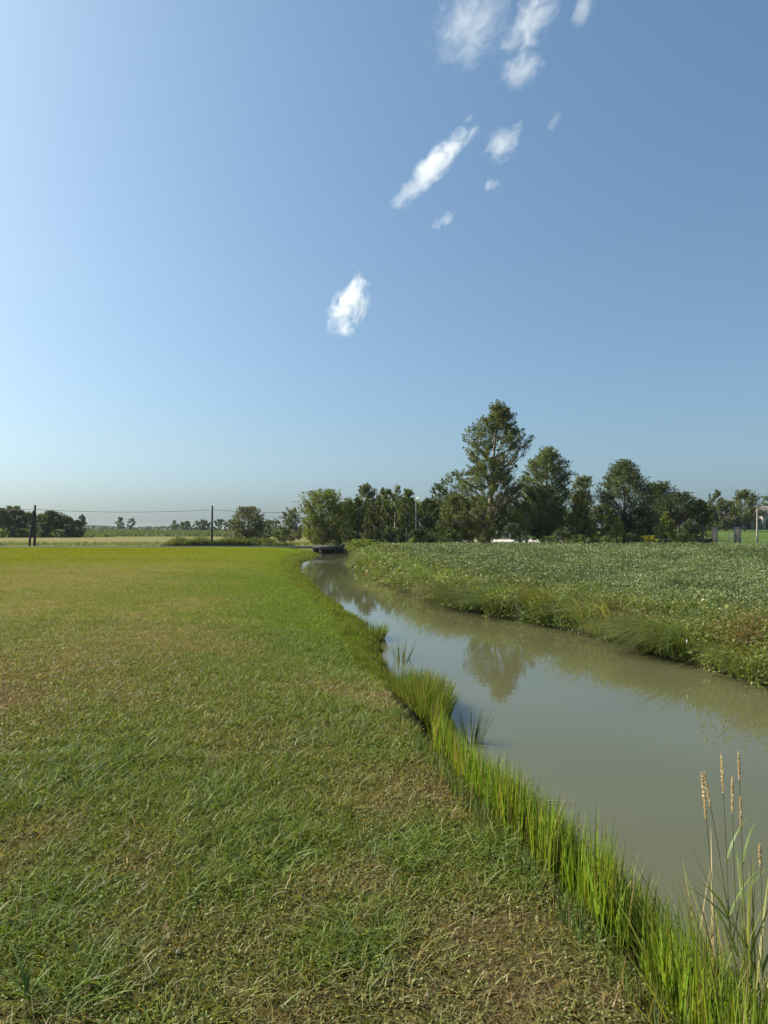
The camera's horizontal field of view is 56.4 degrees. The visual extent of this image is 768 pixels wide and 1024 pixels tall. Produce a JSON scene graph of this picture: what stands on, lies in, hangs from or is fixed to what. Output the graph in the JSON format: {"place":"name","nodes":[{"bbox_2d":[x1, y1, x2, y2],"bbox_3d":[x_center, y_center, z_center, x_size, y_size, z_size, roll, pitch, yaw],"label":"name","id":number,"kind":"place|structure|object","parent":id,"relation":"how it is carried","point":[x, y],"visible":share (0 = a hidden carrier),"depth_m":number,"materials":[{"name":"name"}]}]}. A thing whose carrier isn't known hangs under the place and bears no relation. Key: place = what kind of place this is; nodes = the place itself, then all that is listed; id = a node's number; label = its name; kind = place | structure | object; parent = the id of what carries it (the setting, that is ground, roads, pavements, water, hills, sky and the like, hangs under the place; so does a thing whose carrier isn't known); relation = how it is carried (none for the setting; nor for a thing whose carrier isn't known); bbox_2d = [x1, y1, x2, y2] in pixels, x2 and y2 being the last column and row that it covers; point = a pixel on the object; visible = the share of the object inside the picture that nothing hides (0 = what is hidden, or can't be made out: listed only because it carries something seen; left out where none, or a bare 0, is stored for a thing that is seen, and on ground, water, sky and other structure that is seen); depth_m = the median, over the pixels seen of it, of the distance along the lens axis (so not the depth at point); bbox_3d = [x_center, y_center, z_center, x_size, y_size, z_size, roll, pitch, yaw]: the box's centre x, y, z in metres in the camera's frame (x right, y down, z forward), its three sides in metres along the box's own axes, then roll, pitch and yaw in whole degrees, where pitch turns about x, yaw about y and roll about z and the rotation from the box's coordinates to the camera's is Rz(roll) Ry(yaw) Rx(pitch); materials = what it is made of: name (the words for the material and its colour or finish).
{"place":"outdoors","nodes":[
{"label":"outdoors","id":0,"kind":"place"},
{"bbox_2d":[0,546,311,548],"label":"road","id":1,"kind":"structure","parent":0,"point":[302,547],"depth_m":76.63,"materials":[{"name":"asphalt"}]},
{"bbox_2d":[0,547,347,647],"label":"lawn grass","id":2,"kind":"structure","parent":0,"point":[292,612],"depth_m":19.43,"materials":[{"name":"plant"}]},
{"bbox_2d":[0,540,625,545],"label":"verge grass","id":3,"kind":"structure","parent":0,"point":[70,543],"depth_m":85.87,"materials":[{"name":"plant"}]},
{"bbox_2d":[0,547,680,1023],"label":"lawn","id":4,"kind":"structure","parent":0,"point":[434,915],"depth_m":3.63,"materials":[{"name":"plant"}]},
{"bbox_2d":[0,940,63,1001],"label":"weed tuft","id":5,"kind":"object","parent":4,"relation":"on","point":[26,988],"visible":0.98,"depth_m":2.55,"materials":[{"name":"green plant"}]},
{"bbox_2d":[280,550,411,706],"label":"bank grass","id":6,"kind":"structure","parent":4,"relation":"on","point":[296,578],"depth_m":16.72,"materials":[{"name":"plant"}]},
{"bbox_2d":[392,703,767,1023],"bbox_3d":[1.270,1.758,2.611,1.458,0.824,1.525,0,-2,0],"label":"tall grass","id":7,"kind":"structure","parent":4,"relation":"on","point":[752,965],"depth_m":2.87,"materials":[{"name":"plant"}]},
{"bbox_2d":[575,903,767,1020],"bbox_3d":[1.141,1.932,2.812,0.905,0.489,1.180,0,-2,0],"label":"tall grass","id":8,"kind":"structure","parent":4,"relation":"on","point":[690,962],"depth_m":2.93,"materials":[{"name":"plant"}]},
{"bbox_2d":[692,777,740,1001],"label":"flowering grass","id":9,"kind":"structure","parent":4,"relation":"on","point":[720,916],"depth_m":2.66,"materials":[{"name":"plant"}]},
{"bbox_2d":[693,772,739,1005],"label":"flowering grass","id":10,"kind":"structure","parent":4,"relation":"on","point":[716,896],"depth_m":2.70,"materials":[{"name":"plant"}]},
{"bbox_2d":[700,772,739,981],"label":"flowering grass","id":11,"kind":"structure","parent":4,"relation":"on","point":[705,814],"depth_m":2.67,"materials":[{"name":"plant"}]},
{"bbox_2d":[680,797,767,1005],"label":"flowering grass","id":12,"kind":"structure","parent":4,"relation":"on","point":[726,917],"depth_m":2.61,"materials":[{"name":"plant"}]},
{"bbox_2d":[720,753,759,990],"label":"flowering grass","id":13,"kind":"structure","parent":4,"relation":"on","point":[735,835],"depth_m":2.72,"materials":[{"name":"plant"}]},
{"bbox_2d":[735,750,756,962],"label":"flowering grass","id":14,"kind":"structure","parent":4,"relation":"on","point":[748,837],"depth_m":2.82,"materials":[{"name":"plant"}]},
{"bbox_2d":[758,843,767,1018],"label":"flowering grass","id":15,"kind":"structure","parent":4,"relation":"on","point":[760,865],"depth_m":2.56,"materials":[{"name":"plant"}]},
{"bbox_2d":[0,530,767,549],"bbox_3d":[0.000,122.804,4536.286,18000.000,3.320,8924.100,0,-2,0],"label":"ground","id":16,"kind":"structure","parent":0,"point":[747,536],"depth_m":145.67,"materials":[{"name":"plant"}]},
{"bbox_2d":[0,507,15,537],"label":"deciduous tree","id":17,"kind":"object","parent":16,"relation":"on","point":[5,517],"visible":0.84,"depth_m":189.25,"materials":[{"name":"green plant"}]},
{"bbox_2d":[4,505,29,536],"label":"deciduous tree","id":18,"kind":"object","parent":16,"relation":"on","point":[15,512],"visible":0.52,"depth_m":194.11,"materials":[{"name":"green plant"}]},
{"bbox_2d":[13,528,29,537],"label":"bush","id":19,"kind":"object","parent":16,"relation":"on","point":[21,533],"visible":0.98,"depth_m":186.43,"materials":[{"name":"green plant"}]},
{"bbox_2d":[21,511,38,536],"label":"deciduous tree","id":20,"kind":"object","parent":16,"relation":"on","point":[28,519],"visible":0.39,"depth_m":198.34,"materials":[{"name":"green plant"}]},
{"bbox_2d":[28,505,35,545],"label":"utility pole","id":21,"kind":"object","parent":16,"relation":"on","point":[34,530],"visible":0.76,"depth_m":79.86,"materials":[{"name":"brown wood"}]},
{"bbox_2d":[0,509,316,512],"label":"overhead wire","id":22,"kind":"object","parent":21,"relation":"attached to","point":[174,511],"visible":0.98,"depth_m":79.91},
{"bbox_2d":[36,510,66,537],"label":"deciduous tree","id":23,"kind":"object","parent":16,"relation":"on","point":[48,518],"visible":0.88,"depth_m":191.15,"materials":[{"name":"green plant"}]},
{"bbox_2d":[64,519,84,537],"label":"deciduous tree","id":24,"kind":"object","parent":16,"relation":"on","point":[72,531],"visible":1,"depth_m":191.16,"materials":[{"name":"green plant"}]},
{"bbox_2d":[11,529,376,536],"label":"crop","id":25,"kind":"object","parent":16,"relation":"on","point":[155,533],"visible":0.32,"depth_m":263.82,"materials":[{"name":"green plant"}]},
{"bbox_2d":[193,519,210,530],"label":"distant tree","id":26,"kind":"object","parent":16,"relation":"on","point":[204,524],"visible":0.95,"depth_m":408.76,"materials":[{"name":"green plant"}]},
{"bbox_2d":[213,519,226,529],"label":"distant tree","id":27,"kind":"object","parent":16,"relation":"on","point":[221,522],"visible":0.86,"depth_m":410.77,"materials":[{"name":"green plant"}]},
{"bbox_2d":[159,534,294,545],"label":"roadside weeds","id":28,"kind":"object","parent":16,"relation":"on","point":[229,541],"visible":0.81,"depth_m":79.78,"materials":[{"name":"green plant"}]},
{"bbox_2d":[218,506,277,540],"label":"deciduous tree","id":29,"kind":"object","parent":16,"relation":"on","point":[250,530],"visible":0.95,"depth_m":128.16,"materials":[{"name":"green plant"}]},
{"bbox_2d":[268,530,288,542],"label":"bush","id":30,"kind":"object","parent":16,"relation":"on","point":[276,534],"visible":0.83,"depth_m":103.39,"materials":[{"name":"green plant"}]},
{"bbox_2d":[273,507,302,542],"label":"deciduous tree","id":31,"kind":"object","parent":16,"relation":"on","point":[290,524],"visible":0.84,"depth_m":105.90,"materials":[{"name":"green plant"}]},
{"bbox_2d":[293,488,355,544],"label":"deciduous tree","id":32,"kind":"object","parent":16,"relation":"on","point":[324,531],"visible":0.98,"depth_m":83.63,"materials":[{"name":"green plant"}]},
{"bbox_2d":[312,545,351,553],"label":"bridge","id":33,"kind":"structure","parent":16,"relation":"on","point":[336,549],"depth_m":77.08,"materials":[{"name":"concrete"}]},
{"bbox_2d":[15,525,680,529],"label":"distant wood","id":34,"kind":"object","parent":16,"relation":"on","point":[92,527],"visible":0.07,"depth_m":635.46,"materials":[{"name":"green plant"}]},
{"bbox_2d":[342,497,363,541],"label":"deciduous tree","id":35,"kind":"object","parent":16,"relation":"on","point":[351,504],"visible":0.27,"depth_m":88.87,"materials":[{"name":"green plant"}]},
{"bbox_2d":[350,497,365,538],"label":"slim tree","id":36,"kind":"object","parent":16,"relation":"on","point":[358,514],"visible":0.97,"depth_m":85.09,"materials":[{"name":"green plant"}]},
{"bbox_2d":[352,483,385,538],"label":"deciduous tree","id":37,"kind":"object","parent":16,"relation":"on","point":[364,491],"visible":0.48,"depth_m":95.13,"materials":[{"name":"green plant"}]},
{"bbox_2d":[364,498,382,538],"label":"slim tree","id":38,"kind":"object","parent":16,"relation":"on","point":[372,520],"visible":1,"depth_m":85.82,"materials":[{"name":"green plant"}]},
{"bbox_2d":[373,487,390,541],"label":"deciduous tree","id":39,"kind":"object","parent":16,"relation":"on","point":[382,490],"visible":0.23,"depth_m":101.79,"materials":[{"name":"green plant"}]},
{"bbox_2d":[379,488,396,541],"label":"slim tree","id":40,"kind":"object","parent":16,"relation":"on","point":[388,518],"visible":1,"depth_m":86.49,"materials":[{"name":"green plant"}]},
{"bbox_2d":[372,528,404,542],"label":"bush","id":41,"kind":"object","parent":16,"relation":"on","point":[391,535],"visible":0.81,"depth_m":83.00,"materials":[{"name":"green plant"}]},
{"bbox_2d":[390,485,404,541],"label":"slim tree","id":42,"kind":"object","parent":16,"relation":"on","point":[398,525],"visible":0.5,"depth_m":92.79,"materials":[{"name":"green plant"}]},
{"bbox_2d":[376,497,421,539],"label":"background tree","id":43,"kind":"object","parent":16,"relation":"on","point":[391,525],"visible":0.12,"depth_m":103.94,"materials":[{"name":"green plant"}]},
{"bbox_2d":[394,487,418,535],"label":"slim tree","id":44,"kind":"object","parent":16,"relation":"on","point":[407,495],"visible":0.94,"depth_m":87.22,"materials":[{"name":"green plant"}]},
{"bbox_2d":[399,529,438,544],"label":"bush","id":45,"kind":"object","parent":16,"relation":"on","point":[417,534],"visible":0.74,"depth_m":82.42,"materials":[{"name":"green plant"}]},
{"bbox_2d":[419,497,440,537],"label":"slim tree","id":46,"kind":"object","parent":16,"relation":"on","point":[430,523],"visible":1,"depth_m":85.46,"materials":[{"name":"green plant"}]},
{"bbox_2d":[424,525,445,543],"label":"bush","id":47,"kind":"object","parent":16,"relation":"on","point":[436,530],"visible":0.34,"depth_m":87.11,"materials":[{"name":"green plant"}]},
{"bbox_2d":[438,529,462,542],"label":"bush","id":48,"kind":"object","parent":16,"relation":"on","point":[450,534],"visible":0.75,"depth_m":82.11,"materials":[{"name":"green plant"}]},
{"bbox_2d":[437,492,475,541],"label":"willow tree","id":49,"kind":"object","parent":16,"relation":"on","point":[447,522],"visible":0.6,"depth_m":90.03,"materials":[{"name":"green plant"}]},
{"bbox_2d":[477,532,492,542],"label":"bush","id":50,"kind":"object","parent":16,"relation":"on","point":[486,538],"visible":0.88,"depth_m":85.56,"materials":[{"name":"green plant"}]},
{"bbox_2d":[451,399,534,543],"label":"poplar tree","id":51,"kind":"object","parent":16,"relation":"on","point":[499,418],"visible":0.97,"depth_m":87.95,"materials":[{"name":"green plant"}]},
{"bbox_2d":[495,507,522,538],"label":"background tree","id":52,"kind":"object","parent":16,"relation":"on","point":[509,535],"visible":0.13,"depth_m":165.03,"materials":[{"name":"green plant"}]},
{"bbox_2d":[509,510,530,541],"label":"deciduous tree","id":53,"kind":"object","parent":16,"relation":"on","point":[518,533],"visible":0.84,"depth_m":87.26,"materials":[{"name":"green plant"}]},
{"bbox_2d":[516,502,533,541],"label":"deciduous tree","id":54,"kind":"object","parent":16,"relation":"on","point":[528,510],"visible":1,"depth_m":85.57,"materials":[{"name":"green plant"}]},
{"bbox_2d":[510,486,569,542],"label":"deciduous tree","id":55,"kind":"object","parent":16,"relation":"on","point":[545,529],"visible":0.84,"depth_m":89.31,"materials":[{"name":"green plant"}]},
{"bbox_2d":[538,536,563,543],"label":"bush","id":56,"kind":"object","parent":16,"relation":"on","point":[550,539],"visible":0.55,"depth_m":82.19,"materials":[{"name":"green plant"}]},
{"bbox_2d":[551,508,583,541],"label":"background tree","id":57,"kind":"object","parent":16,"relation":"on","point":[560,529],"visible":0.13,"depth_m":109.93,"materials":[{"name":"green plant"}]},
{"bbox_2d":[565,535,592,543],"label":"bush","id":58,"kind":"object","parent":16,"relation":"on","point":[580,538],"visible":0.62,"depth_m":81.59,"materials":[{"name":"green plant"}]},
{"bbox_2d":[561,490,599,540],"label":"deciduous tree","id":59,"kind":"object","parent":16,"relation":"on","point":[579,510],"visible":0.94,"depth_m":86.26,"materials":[{"name":"green plant"}]},
{"bbox_2d":[568,475,595,532],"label":"deciduous tree","id":60,"kind":"object","parent":16,"relation":"on","point":[583,482],"visible":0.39,"depth_m":129.08,"materials":[{"name":"green plant"}]},
{"bbox_2d":[590,536,616,543],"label":"bush","id":61,"kind":"object","parent":16,"relation":"on","point":[595,539],"visible":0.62,"depth_m":81.10,"materials":[{"name":"green plant"}]},
{"bbox_2d":[587,504,623,541],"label":"deciduous tree","id":62,"kind":"object","parent":16,"relation":"on","point":[599,516],"visible":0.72,"depth_m":89.52,"materials":[{"name":"green plant"}]},
{"bbox_2d":[608,516,624,542],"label":"sapling","id":63,"kind":"object","parent":16,"relation":"on","point":[616,531],"visible":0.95,"depth_m":82.30,"materials":[{"name":"green plant"}]},
{"bbox_2d":[593,458,663,534],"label":"deciduous tree","id":64,"kind":"object","parent":16,"relation":"on","point":[626,472],"visible":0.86,"depth_m":91.86,"materials":[{"name":"green plant"}]},
{"bbox_2d":[619,535,641,542],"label":"bush","id":65,"kind":"object","parent":16,"relation":"on","point":[627,538],"visible":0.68,"depth_m":81.56,"materials":[{"name":"green plant"}]},
{"bbox_2d":[621,507,664,542],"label":"deciduous tree","id":66,"kind":"object","parent":16,"relation":"on","point":[646,526],"visible":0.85,"depth_m":90.28,"materials":[{"name":"green plant"}]},
{"bbox_2d":[637,480,688,538],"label":"deciduous tree","id":67,"kind":"object","parent":16,"relation":"on","point":[663,488],"visible":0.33,"depth_m":97.51,"materials":[{"name":"green plant"}]},
{"bbox_2d":[653,511,676,542],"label":"sapling","id":68,"kind":"object","parent":16,"relation":"on","point":[663,528],"visible":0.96,"depth_m":81.82,"materials":[{"name":"green plant"}]},
{"bbox_2d":[657,491,710,541],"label":"umbrella tree","id":69,"kind":"object","parent":16,"relation":"on","point":[681,501],"visible":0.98,"depth_m":83.26,"materials":[{"name":"green plant"}]},
{"bbox_2d":[677,527,705,543],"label":"bush","id":70,"kind":"object","parent":16,"relation":"on","point":[685,536],"visible":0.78,"depth_m":82.58,"materials":[{"name":"green plant"}]},
{"bbox_2d":[668,508,714,537],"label":"background tree","id":71,"kind":"object","parent":16,"relation":"on","point":[693,523],"visible":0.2,"depth_m":117.44,"materials":[{"name":"green plant"}]},
{"bbox_2d":[689,499,713,536],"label":"umbrella tree","id":72,"kind":"object","parent":16,"relation":"on","point":[704,519],"visible":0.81,"depth_m":83.23,"materials":[{"name":"green plant"}]},
{"bbox_2d":[707,489,725,524],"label":"poplar tree","id":73,"kind":"object","parent":16,"relation":"on","point":[717,494],"visible":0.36,"depth_m":200.01,"materials":[{"name":"green plant"}]},
{"bbox_2d":[711,499,739,530],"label":"deciduous tree","id":74,"kind":"object","parent":16,"relation":"on","point":[724,506],"visible":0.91,"depth_m":170.76,"materials":[{"name":"green plant"}]},
{"bbox_2d":[696,506,767,529],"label":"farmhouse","id":75,"kind":"object","parent":16,"relation":"on","point":[763,523],"visible":0.32,"depth_m":204.40,"materials":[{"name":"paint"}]},
{"bbox_2d":[733,527,741,542],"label":"gate pillar","id":76,"kind":"structure","parent":16,"relation":"on","point":[737,534],"depth_m":81.19,"materials":[{"name":"concrete"}]},
{"bbox_2d":[725,489,766,530],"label":"deciduous tree","id":77,"kind":"object","parent":16,"relation":"on","point":[748,516],"visible":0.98,"depth_m":167.79,"materials":[{"name":"green plant"}]},
{"bbox_2d":[0,0,767,529],"label":"sky","id":78,"kind":"structure","parent":0,"point":[261,254],"materials":[{"name":"blue"}]},
{"bbox_2d":[464,539,564,543],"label":"yard","id":79,"kind":"structure","parent":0,"point":[504,540],"depth_m":129.23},
{"bbox_2d":[399,500,442,541],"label":"background tree","id":80,"kind":"object","parent":79,"relation":"on","point":[420,506],"visible":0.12,"depth_m":106.16,"materials":[{"name":"green plant"}]},
{"bbox_2d":[420,499,455,541],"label":"background tree","id":81,"kind":"object","parent":79,"relation":"on","point":[436,503],"visible":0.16,"depth_m":102.80,"materials":[{"name":"green plant"}]},
{"bbox_2d":[429,483,451,515],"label":"locust tree","id":82,"kind":"object","parent":79,"relation":"on","point":[440,499],"visible":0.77,"depth_m":97.23,"materials":[{"name":"green plant"}]},
{"bbox_2d":[431,469,475,505],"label":"locust tree","id":83,"kind":"object","parent":79,"relation":"on","point":[457,477],"visible":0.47,"depth_m":96.90,"materials":[{"name":"green plant"}]},
{"bbox_2d":[463,496,506,541],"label":"background tree","id":84,"kind":"object","parent":79,"relation":"on","point":[485,520],"visible":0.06,"depth_m":108.30,"materials":[{"name":"green plant"}]},
{"bbox_2d":[514,445,578,541],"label":"poplar tree","id":85,"kind":"object","parent":79,"relation":"on","point":[549,457],"visible":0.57,"depth_m":94.58,"materials":[{"name":"green plant"}]},
{"bbox_2d":[299,553,767,1005],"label":"water","id":86,"kind":"structure","parent":0,"point":[633,743],"depth_m":8.68,"materials":[{"name":"liquid"}]},
{"bbox_2d":[351,620,391,640],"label":"reed clump","id":87,"kind":"object","parent":86,"relation":"on","point":[382,632],"visible":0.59,"depth_m":15.87,"materials":[{"name":"green plant"}]},
{"bbox_2d":[392,639,416,662],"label":"water reed","id":88,"kind":"object","parent":86,"relation":"on","point":[403,655],"visible":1,"depth_m":13.45,"materials":[{"name":"green plant"}]},
{"bbox_2d":[384,665,463,731],"bbox_3d":[0.471,2.394,9.592,1.144,0.528,2.405,0,-2,0],"label":"reed clump","id":89,"kind":"object","parent":86,"relation":"on","point":[420,695],"visible":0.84,"depth_m":9.25,"materials":[{"name":"green plant"}]},
{"bbox_2d":[448,702,494,744],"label":"water reed","id":90,"kind":"object","parent":86,"relation":"on","point":[477,729],"visible":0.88,"depth_m":8.16,"materials":[{"name":"green plant"}]},
{"bbox_2d":[401,548,767,685],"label":"field","id":91,"kind":"structure","parent":0,"point":[583,632],"depth_m":17.24,"materials":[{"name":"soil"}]},
{"bbox_2d":[345,539,378,550],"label":"bush","id":92,"kind":"object","parent":91,"relation":"on","point":[356,542],"visible":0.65,"depth_m":70.67,"materials":[{"name":"green plant"}]},
{"bbox_2d":[385,575,494,599],"bbox_3d":[2.325,2.607,24.704,5.459,0.851,5.458,0,-2,0],"label":"grass tussock","id":93,"kind":"object","parent":91,"relation":"on","point":[424,589],"depth_m":24.39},
{"bbox_2d":[396,581,524,602],"bbox_3d":[2.860,2.561,22.583,5.189,0.828,5.121,1,-2,-40],"label":"grass tussock","id":94,"kind":"object","parent":91,"relation":"on","point":[452,589],"depth_m":22.07,"materials":[{"name":"plant"}]},
{"bbox_2d":[430,581,549,614],"bbox_3d":[3.480,2.508,20.956,5.533,0.847,5.451,0,-2,0],"label":"grass tussock","id":95,"kind":"object","parent":91,"relation":"on","point":[476,595],"depth_m":20.46,"materials":[{"name":"plant"}]},
{"bbox_2d":[505,581,583,612],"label":"grass tussock","id":96,"kind":"object","parent":91,"relation":"on","point":[540,591],"depth_m":18.70,"materials":[{"name":"plant"}]},
{"bbox_2d":[343,543,767,691],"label":"bank vegetation","id":97,"kind":"object","parent":91,"relation":"on","point":[749,663],"visible":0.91,"depth_m":16.44,"materials":[{"name":"green plant"}]},
{"bbox_2d":[361,541,767,648],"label":"crop","id":98,"kind":"object","parent":91,"relation":"on","point":[579,560],"visible":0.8,"depth_m":30.03,"materials":[{"name":"green plant"}]},
{"bbox_2d":[543,581,607,628],"bbox_3d":[4.780,2.256,17.560,1.702,1.238,1.686,0,-2,0],"label":"bank shrub","id":99,"kind":"object","parent":91,"relation":"on","point":[578,592],"visible":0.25,"depth_m":17.46,"materials":[{"name":"green plant"}]},
{"bbox_2d":[576,587,641,628],"bbox_3d":[5.103,2.237,16.090,1.418,1.192,1.637,1,-2,-44],"label":"bank shrub","id":100,"kind":"object","parent":91,"relation":"on","point":[611,601],"visible":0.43,"depth_m":16.03,"materials":[{"name":"green plant"}]},
{"bbox_2d":[574,609,728,653],"bbox_3d":[5.518,2.368,14.259,3.812,0.770,3.721,0,-2,0],"label":"grass tussock","id":101,"kind":"object","parent":91,"relation":"on","point":[639,644],"depth_m":13.96,"materials":[{"name":"plant"}]},
{"bbox_2d":[675,615,726,664],"bbox_3d":[5.760,2.266,12.816,1.126,0.952,1.054,0,-2,0],"label":"bank shrub","id":102,"kind":"object","parent":91,"relation":"on","point":[699,626],"visible":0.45,"depth_m":12.77,"materials":[{"name":"green plant"}]},
{"bbox_2d":[696,597,767,675],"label":"bank shrub","id":103,"kind":"object","parent":91,"relation":"on","point":[750,626],"visible":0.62,"depth_m":12.06,"materials":[{"name":"green plant"}]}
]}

